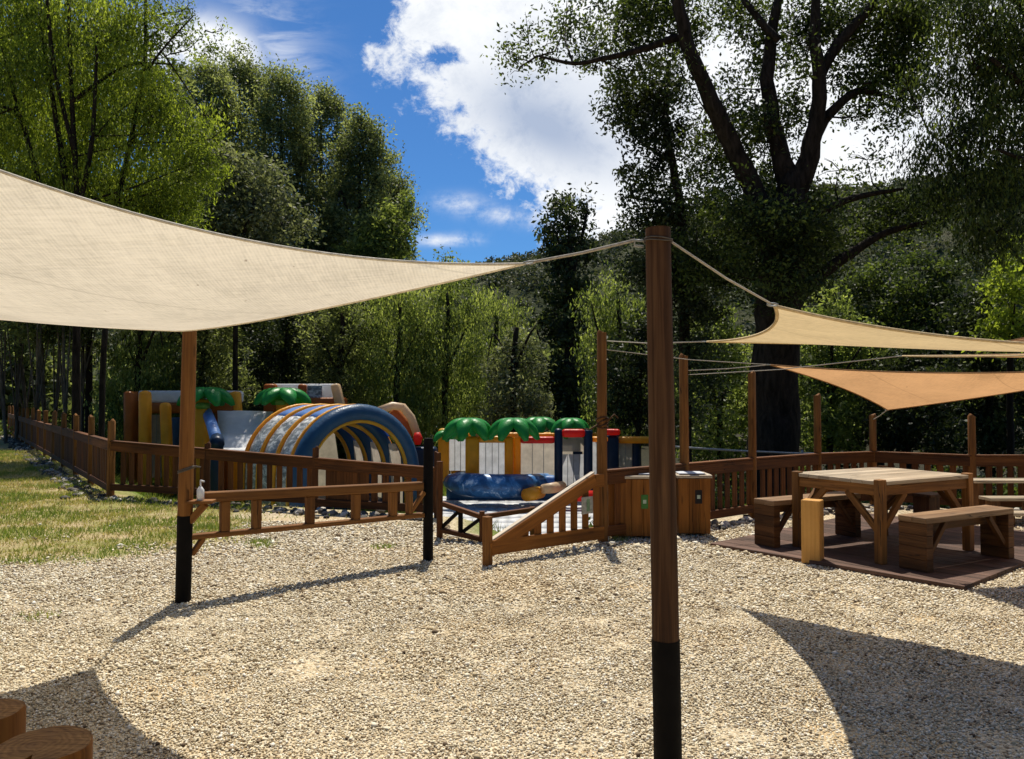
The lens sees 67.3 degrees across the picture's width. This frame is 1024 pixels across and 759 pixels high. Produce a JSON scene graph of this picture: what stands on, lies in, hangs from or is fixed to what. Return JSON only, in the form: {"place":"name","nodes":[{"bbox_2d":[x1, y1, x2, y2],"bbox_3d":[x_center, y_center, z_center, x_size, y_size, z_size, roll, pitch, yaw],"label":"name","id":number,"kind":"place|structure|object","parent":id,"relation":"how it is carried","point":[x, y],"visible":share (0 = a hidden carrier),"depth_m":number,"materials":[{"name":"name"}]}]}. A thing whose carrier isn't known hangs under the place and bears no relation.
{"place":"outdoors","nodes":[
{"label":"outdoors","id":0,"kind":"place"},
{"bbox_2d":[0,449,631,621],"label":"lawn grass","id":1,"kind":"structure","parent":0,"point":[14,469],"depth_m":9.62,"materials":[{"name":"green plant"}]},
{"bbox_2d":[0,420,1023,758],"bbox_3d":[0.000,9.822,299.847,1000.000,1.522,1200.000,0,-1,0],"label":"ground","id":2,"kind":"structure","parent":0,"point":[268,516],"depth_m":4.33,"materials":[{"name":"beige gravel"}]},
{"bbox_2d":[0,321,24,442],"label":"reedy tree","id":3,"kind":"object","parent":2,"relation":"on","point":[2,386],"visible":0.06,"depth_m":26.03,"materials":[{"name":"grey plant"}]},
{"bbox_2d":[0,698,25,743],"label":"log stool","id":4,"kind":"object","parent":2,"relation":"on","point":[12,718],"visible":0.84,"depth_m":2.70,"materials":[{"name":"orange wood"}]},
{"bbox_2d":[1,323,34,416],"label":"reedy tree","id":5,"kind":"object","parent":2,"relation":"on","point":[25,400],"depth_m":29.96,"materials":[{"name":"grey plant"}]},
{"bbox_2d":[0,320,55,438],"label":"reedy tree","id":6,"kind":"object","parent":2,"relation":"on","point":[19,353],"visible":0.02,"depth_m":27.91,"materials":[{"name":"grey plant"}]},
{"bbox_2d":[20,327,56,418],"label":"reedy tree","id":7,"kind":"object","parent":2,"relation":"on","point":[43,395],"visible":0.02,"depth_m":27.96,"materials":[{"name":"grey plant"}]},
{"bbox_2d":[0,320,89,419],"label":"reedy tree","id":8,"kind":"object","parent":2,"relation":"on","point":[25,332],"visible":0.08,"depth_m":25.92,"materials":[{"name":"green plant"}]},
{"bbox_2d":[0,725,92,758],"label":"log stool","id":9,"kind":"object","parent":2,"relation":"on","point":[64,742],"visible":1,"depth_m":2.39,"materials":[{"name":"orange wood"}]},
{"bbox_2d":[52,329,68,412],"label":"reedy tree","id":10,"kind":"object","parent":2,"relation":"on","point":[57,393],"visible":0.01,"depth_m":29.93,"materials":[{"name":"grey plant"}]},
{"bbox_2d":[38,192,87,413],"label":"reedy tree","id":11,"kind":"object","parent":2,"relation":"on","point":[64,379],"visible":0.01,"depth_m":26.02,"materials":[{"name":"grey plant"}]},
{"bbox_2d":[54,325,109,390],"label":"reedy tree","id":12,"kind":"object","parent":2,"relation":"on","point":[83,334],"visible":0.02,"depth_m":28.39,"materials":[{"name":"grey plant"}]},
{"bbox_2d":[56,328,109,431],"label":"reedy tree","id":13,"kind":"object","parent":2,"relation":"on","point":[83,355],"visible":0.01,"depth_m":29.93,"materials":[{"name":"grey plant"}]},
{"bbox_2d":[0,0,232,432],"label":"backing tree","id":14,"kind":"object","parent":2,"relation":"on","point":[88,384],"depth_m":29.92,"materials":[{"name":"green plant"}]},
{"bbox_2d":[0,0,239,430],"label":"feathery tree","id":15,"kind":"object","parent":2,"relation":"on","point":[72,152],"visible":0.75,"depth_m":19.80,"materials":[{"name":"green plant"}]},
{"bbox_2d":[81,328,181,482],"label":"lacy tree","id":16,"kind":"object","parent":2,"relation":"on","point":[137,363],"visible":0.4,"depth_m":26.79,"materials":[{"name":"green plant"}]},
{"bbox_2d":[96,0,236,437],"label":"feathery tree","id":17,"kind":"object","parent":2,"relation":"on","point":[183,211],"visible":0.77,"depth_m":20.06,"materials":[{"name":"green plant"}]},
{"bbox_2d":[175,331,215,603],"bbox_3d":[-2.366,0.746,5.746,0.290,2.402,0.141,0,-1,0],"label":"sail pole","id":18,"kind":"object","parent":2,"relation":"on","point":[187,517],"visible":0.95,"depth_m":5.72,"materials":[{"name":"brown wood"}]},
{"bbox_2d":[133,48,258,385],"bbox_3d":[-15.653,-6.259,38.204,6.201,20.865,3.939,0,-1,0],"label":"poplar tree","id":19,"kind":"object","parent":2,"relation":"on","point":[210,78],"visible":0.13,"depth_m":38.05,"materials":[{"name":"green plant"}]},
{"bbox_2d":[148,323,262,441],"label":"lacy tree","id":20,"kind":"object","parent":2,"relation":"on","point":[206,357],"visible":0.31,"depth_m":27.81,"materials":[{"name":"green plant"}]},
{"bbox_2d":[7,406,440,517],"bbox_3d":[-12.289,1.597,20.604,2.684,1.649,31.441,1,-2,-41],"label":"picket fence","id":21,"kind":"object","parent":2,"relation":"on","point":[89,456],"visible":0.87,"depth_m":11.15,"materials":[{"name":"brown wood"}]},
{"bbox_2d":[179,37,288,389],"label":"poplar tree","id":22,"kind":"object","parent":2,"relation":"on","point":[245,72],"visible":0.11,"depth_m":40.98,"materials":[{"name":"green plant"}]},
{"bbox_2d":[166,139,326,390],"bbox_3d":[-9.782,-2.246,27.195,6.236,12.270,4.106,0,-1,0],"label":"olive tree","id":23,"kind":"object","parent":2,"relation":"on","point":[227,220],"visible":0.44,"depth_m":26.76,"materials":[{"name":"green plant"}]},
{"bbox_2d":[226,52,328,366],"bbox_3d":[-11.757,-5.791,38.034,5.730,19.939,4.224,0,-1,0],"label":"poplar tree","id":24,"kind":"object","parent":2,"relation":"on","point":[280,129],"visible":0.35,"depth_m":37.95,"materials":[{"name":"green plant"}]},
{"bbox_2d":[124,383,437,509],"bbox_3d":[-6.895,1.827,23.545,7.190,3.549,9.351,1,-2,-42],"label":"obstacle course","id":25,"kind":"object","parent":2,"relation":"on","point":[299,419],"visible":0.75,"depth_m":23.00,"materials":[{"name":"multicoloured plastic"}]},
{"bbox_2d":[230,311,336,410],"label":"lacy tree","id":26,"kind":"object","parent":2,"relation":"on","point":[275,349],"visible":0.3,"depth_m":30.63,"materials":[{"name":"green plant"}]},
{"bbox_2d":[115,473,505,531],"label":"meadow grass","id":27,"kind":"structure","parent":2,"relation":"on","point":[144,494],"depth_m":19.99,"materials":[{"name":"green plant"}]},
{"bbox_2d":[269,76,365,367],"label":"poplar tree","id":28,"kind":"object","parent":2,"relation":"on","point":[334,110],"visible":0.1,"depth_m":41.11,"materials":[{"name":"green plant"}]},
{"bbox_2d":[284,301,393,458],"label":"lacy tree","id":29,"kind":"object","parent":2,"relation":"on","point":[341,355],"visible":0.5,"depth_m":29.76,"materials":[{"name":"green plant"}]},
{"bbox_2d":[304,102,413,394],"bbox_3d":[-7.807,-4.747,38.169,5.921,17.827,3.928,0,-1,0],"label":"poplar tree","id":30,"kind":"object","parent":2,"relation":"on","point":[359,163],"visible":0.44,"depth_m":37.90,"materials":[{"name":"green plant"}]},
{"bbox_2d":[331,187,420,400],"bbox_3d":[-6.800,-2.418,36.005,5.074,13.132,2.995,0,-1,0],"label":"poplar tree","id":31,"kind":"object","parent":2,"relation":"on","point":[379,238],"visible":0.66,"depth_m":35.77,"materials":[{"name":"green plant"}]},
{"bbox_2d":[336,156,429,403],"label":"poplar tree","id":32,"kind":"object","parent":2,"relation":"on","point":[398,189],"visible":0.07,"depth_m":41.03,"materials":[{"name":"green plant"}]},
{"bbox_2d":[344,290,455,477],"bbox_3d":[-4.248,-0.116,29.084,4.432,8.148,3.562,0,-1,0],"label":"lacy tree","id":33,"kind":"object","parent":2,"relation":"on","point":[408,392],"visible":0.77,"depth_m":28.78,"materials":[{"name":"green plant"}]},
{"bbox_2d":[423,438,432,560],"bbox_3d":[-0.779,1.264,7.146,0.099,1.435,0.100,0,-1,0],"label":"painted post","id":34,"kind":"object","parent":2,"relation":"on","point":[428,501],"visible":0.75,"depth_m":7.11,"materials":[{"name":"black paint"}]},
{"bbox_2d":[192,481,425,555],"bbox_3d":[-1.613,1.106,6.449,2.113,0.470,0.085,1,-2,-40],"label":"bar rail","id":35,"kind":"object","parent":34,"relation":"attached to","point":[256,496],"visible":0.95,"depth_m":6.36,"materials":[{"name":"brown wood"}]},
{"bbox_2d":[197,480,204,500],"bbox_3d":[-2.321,0.823,5.733,0.054,0.152,0.054,1,-2,-26],"label":"pump bottle","id":36,"kind":"object","parent":35,"relation":"on","point":[200,493],"visible":1,"depth_m":5.71,"materials":[{"name":"white plastic"}]},
{"bbox_2d":[388,258,505,473],"bbox_3d":[-2.554,-0.476,30.154,4.643,8.908,3.222,0,-1,0],"label":"lacy tree","id":37,"kind":"object","parent":2,"relation":"on","point":[449,331],"visible":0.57,"depth_m":29.95,"materials":[{"name":"green plant"}]},
{"bbox_2d":[423,246,476,419],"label":"wispy tree","id":38,"kind":"object","parent":2,"relation":"on","point":[461,281],"visible":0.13,"depth_m":39.95,"materials":[{"name":"green plant"}]},
{"bbox_2d":[436,461,534,542],"bbox_3d":[-0.145,1.448,8.406,1.285,1.130,0.516,1,-2,-33],"label":"step railing","id":39,"kind":"object","parent":2,"relation":"on","point":[441,529],"visible":0.79,"depth_m":8.20,"materials":[{"name":"brown wood"}]},
{"bbox_2d":[451,283,541,422],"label":"lacy tree","id":40,"kind":"object","parent":2,"relation":"on","point":[496,328],"visible":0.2,"depth_m":33.88,"materials":[{"name":"green plant"}]},
{"bbox_2d":[0,417,1021,527],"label":"undergrowth","id":41,"kind":"object","parent":2,"relation":"on","point":[981,474],"visible":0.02,"depth_m":19.36,"materials":[{"name":"green plant"}]},
{"bbox_2d":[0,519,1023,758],"bbox_3d":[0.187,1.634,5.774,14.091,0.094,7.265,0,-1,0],"label":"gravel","id":42,"kind":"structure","parent":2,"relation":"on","point":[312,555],"depth_m":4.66,"materials":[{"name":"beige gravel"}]},
{"bbox_2d":[608,473,649,535],"bbox_3d":[1.280,1.356,8.473,0.550,0.658,0.500,0,-1,0],"label":"wooden bin","id":43,"kind":"object","parent":42,"relation":"on","point":[635,502],"visible":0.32,"depth_m":8.24,"materials":[{"name":"orange wood"}]},
{"bbox_2d":[676,471,711,533],"bbox_3d":[1.995,1.364,8.618,0.400,0.648,0.450,0,-1,0],"label":"wooden bin","id":44,"kind":"object","parent":42,"relation":"on","point":[693,500],"visible":0.76,"depth_m":8.41,"materials":[{"name":"orange wood"}]},
{"bbox_2d":[0,320,1023,446],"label":"wood","id":45,"kind":"object","parent":2,"relation":"on","point":[48,384],"visible":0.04,"depth_m":48.46,"materials":[{"name":"green plant"}]},
{"bbox_2d":[0,435,1023,531],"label":"river stones","id":46,"kind":"object","parent":2,"relation":"on","point":[22,446],"visible":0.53,"depth_m":10.61,"materials":[{"name":"grey stone"}]},
{"bbox_2d":[433,496,592,534],"bbox_3d":[0.200,3.446,19.069,4.800,0.035,8.701,0,-1,0],"label":"ground mat","id":47,"kind":"object","parent":2,"relation":"on","point":[491,506],"visible":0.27,"depth_m":20.55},
{"bbox_2d":[469,322,561,438],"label":"lacy tree","id":48,"kind":"object","parent":2,"relation":"on","point":[515,380],"visible":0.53,"depth_m":27.86,"materials":[{"name":"green plant"}]},
{"bbox_2d":[433,417,648,501],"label":"bouncy castle","id":49,"kind":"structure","parent":2,"relation":"on","point":[482,459],"depth_m":21.76,"materials":[{"name":"plastic"}]},
{"bbox_2d":[482,471,603,566],"bbox_3d":[0.344,1.411,7.434,1.611,0.954,0.077,1,-2,-43],"label":"sloping fence","id":50,"kind":"object","parent":2,"relation":"on","point":[515,536],"visible":0.96,"depth_m":7.43,"materials":[{"name":"orange wood"}]},
{"bbox_2d":[581,496,592,514],"bbox_3d":[0.758,1.266,7.746,0.170,0.170,0.011,1,-2,-43],"label":"notice sign","id":51,"kind":"object","parent":50,"relation":"attached to","point":[586,505],"visible":1,"depth_m":7.74,"materials":[{"name":"white"}]},
{"bbox_2d":[529,181,603,431],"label":"cypress tree","id":52,"kind":"object","parent":2,"relation":"on","point":[560,329],"visible":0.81,"depth_m":32.84,"materials":[{"name":"green plant"}]},
{"bbox_2d":[568,258,647,447],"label":"lacy tree","id":53,"kind":"object","parent":2,"relation":"on","point":[617,315],"visible":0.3,"depth_m":26.98,"materials":[{"name":"green plant"}]},
{"bbox_2d":[588,306,694,465],"bbox_3d":[3.971,0.761,24.133,3.145,6.127,2.672,0,-1,0],"label":"leafy bush","id":54,"kind":"object","parent":2,"relation":"on","point":[623,378],"visible":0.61,"depth_m":23.91,"materials":[{"name":"green plant"}]},
{"bbox_2d":[634,226,681,758],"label":"sail pole","id":55,"kind":"object","parent":2,"relation":"on","point":[666,668],"visible":1,"depth_m":2.98,"materials":[{"name":"brown wood"}]},
{"bbox_2d":[0,169,633,331],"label":"shade sail","id":56,"kind":"object","parent":55,"relation":"attached to","point":[68,259],"visible":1,"depth_m":3.22,"materials":[{"name":"beige fabric"}]},
{"bbox_2d":[606,241,1023,351],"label":"shade sail","id":57,"kind":"object","parent":55,"relation":"attached to","point":[791,326],"visible":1,"depth_m":4.36,"materials":[{"name":"beige fabric"}]},
{"bbox_2d":[588,49,747,461],"bbox_3d":[3.585,-2.219,18.530,3.548,11.828,2.820,0,-1,0],"label":"slender tree","id":58,"kind":"object","parent":2,"relation":"on","point":[644,113],"visible":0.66,"depth_m":18.38,"materials":[{"name":"green plant"}]},
{"bbox_2d":[675,298,754,483],"bbox_3d":[6.111,0.711,22.067,3.151,6.113,2.750,0,-1,0],"label":"leafy bush","id":59,"kind":"object","parent":2,"relation":"on","point":[730,433],"visible":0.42,"depth_m":21.77,"materials":[{"name":"green plant"}]},
{"bbox_2d":[480,0,963,497],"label":"broad tree","id":60,"kind":"object","parent":2,"relation":"on","point":[787,227],"visible":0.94,"depth_m":16.77,"materials":[{"name":"green plant"}]},
{"bbox_2d":[675,446,860,453],"bbox_3d":[4.469,2.043,13.027,4.493,1.974,0.093,1,-2,-29],"label":"handrail","id":61,"kind":"object","parent":2,"relation":"on","point":[732,450],"visible":0.36,"depth_m":12.62,"materials":[{"name":"brown wood"}]},
{"bbox_2d":[584,330,1023,541],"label":"picket fence","id":62,"kind":"object","parent":2,"relation":"on","point":[753,463],"visible":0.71,"depth_m":9.76,"materials":[{"name":"brown wood"}]},
{"bbox_2d":[607,349,1023,419],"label":"shade sail","id":63,"kind":"object","parent":62,"relation":"attached to","point":[890,390],"visible":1,"depth_m":8.94,"materials":[{"name":"fabric"}]},
{"bbox_2d":[689,353,1023,374],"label":"shade sail","id":64,"kind":"object","parent":62,"relation":"attached to","point":[992,355],"visible":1,"depth_m":7.04,"materials":[{"name":"fabric"}]},
{"bbox_2d":[1007,337,1023,341],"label":"shade sail","id":65,"kind":"object","parent":62,"relation":"attached to","point":[1020,339],"visible":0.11,"depth_m":11.46,"materials":[{"name":"brown fabric"}]},
{"bbox_2d":[798,283,891,469],"bbox_3d":[8.892,0.504,21.069,3.212,6.476,2.735,0,-1,0],"label":"leafy bush","id":66,"kind":"object","parent":2,"relation":"on","point":[833,414],"visible":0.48,"depth_m":20.87,"materials":[{"name":"green plant"}]},
{"bbox_2d":[710,513,1023,589],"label":"deck","id":67,"kind":"structure","parent":2,"relation":"on","point":[955,565],"depth_m":7.21,"materials":[{"name":"brown wood"}]},
{"bbox_2d":[754,491,860,547],"bbox_3d":[3.083,1.438,7.990,1.300,0.459,0.260,1,-2,-28],"label":"bench","id":68,"kind":"object","parent":67,"relation":"on","point":[769,525],"visible":0.84,"depth_m":7.78,"materials":[{"name":"brown wood"}]},
{"bbox_2d":[801,498,823,562],"bbox_3d":[2.760,1.392,7.066,0.165,0.575,0.145,-1,-2,37],"label":"timber stump","id":69,"kind":"object","parent":67,"relation":"on","point":[812,529],"visible":0.87,"depth_m":7.01,"materials":[{"name":"yellow wood"}]},
{"bbox_2d":[792,465,973,564],"bbox_3d":[3.634,1.284,7.564,1.378,0.747,0.998,1,-2,-28],"label":"picnic table","id":70,"kind":"object","parent":67,"relation":"on","point":[878,485],"visible":0.88,"depth_m":7.29,"materials":[{"name":"brown wood"}]},
{"bbox_2d":[908,492,940,534],"bbox_3d":[4.534,1.476,8.415,0.300,0.474,0.300,1,-2,-28],"label":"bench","id":71,"kind":"object","parent":67,"relation":"on","point":[925,501],"visible":0.46,"depth_m":8.35,"materials":[{"name":"brown wood"}]},
{"bbox_2d":[898,505,1013,572],"bbox_3d":[3.994,1.410,6.891,1.300,0.459,0.260,1,-2,-28],"label":"bench","id":72,"kind":"object","parent":67,"relation":"on","point":[918,542],"visible":1,"depth_m":6.71,"materials":[{"name":"brown wood"}]},
{"bbox_2d":[820,237,947,465],"bbox_3d":[12.509,-0.404,26.052,4.409,8.568,3.574,0,-1,0],"label":"leafy bush","id":73,"kind":"object","parent":2,"relation":"on","point":[872,280],"visible":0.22,"depth_m":25.75,"materials":[{"name":"green plant"}]},
{"bbox_2d":[850,326,980,468],"bbox_3d":[10.568,1.172,19.974,3.360,5.085,2.875,0,-1,0],"label":"leafy bush","id":74,"kind":"object","parent":2,"relation":"on","point":[903,435],"visible":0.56,"depth_m":19.73,"materials":[{"name":"green plant"}]},
{"bbox_2d":[871,246,1004,470],"bbox_3d":[13.323,-0.193,24.267,4.145,8.063,3.303,0,-1,0],"label":"leafy bush","id":75,"kind":"object","parent":2,"relation":"on","point":[914,292],"visible":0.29,"depth_m":24.02,"materials":[{"name":"green plant"}]},
{"bbox_2d":[861,0,1023,291],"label":"weeping tree","id":76,"kind":"object","parent":2,"relation":"on","point":[1002,175],"visible":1,"depth_m":14.92,"materials":[{"name":"green plant"}]},
{"bbox_2d":[922,276,1023,473],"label":"leafy bush","id":77,"kind":"object","parent":2,"relation":"on","point":[988,415],"visible":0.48,"depth_m":21.83,"materials":[{"name":"green plant"}]},
{"bbox_2d":[954,233,1023,476],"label":"leafy bush","id":78,"kind":"object","parent":2,"relation":"on","point":[1013,290],"visible":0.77,"depth_m":19.82,"materials":[{"name":"green plant"}]},
{"bbox_2d":[973,478,1023,526],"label":"picnic table","id":79,"kind":"object","parent":2,"relation":"on","point":[979,497],"visible":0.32,"depth_m":9.57,"materials":[{"name":"brown wood"}]},
{"bbox_2d":[0,181,1023,417],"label":"hill","id":80,"kind":"structure","parent":0,"point":[513,290],"depth_m":163.81,"materials":[{"name":"green plant"}]},
{"bbox_2d":[0,169,1023,418],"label":"hill scrub","id":81,"kind":"object","parent":80,"relation":"on","point":[524,275],"visible":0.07,"depth_m":170.74,"materials":[{"name":"green plant"}]},
{"bbox_2d":[4,0,1022,262],"label":"sky","id":82,"kind":"structure","parent":0,"point":[484,158],"materials":[{"name":"blue"}]}
]}

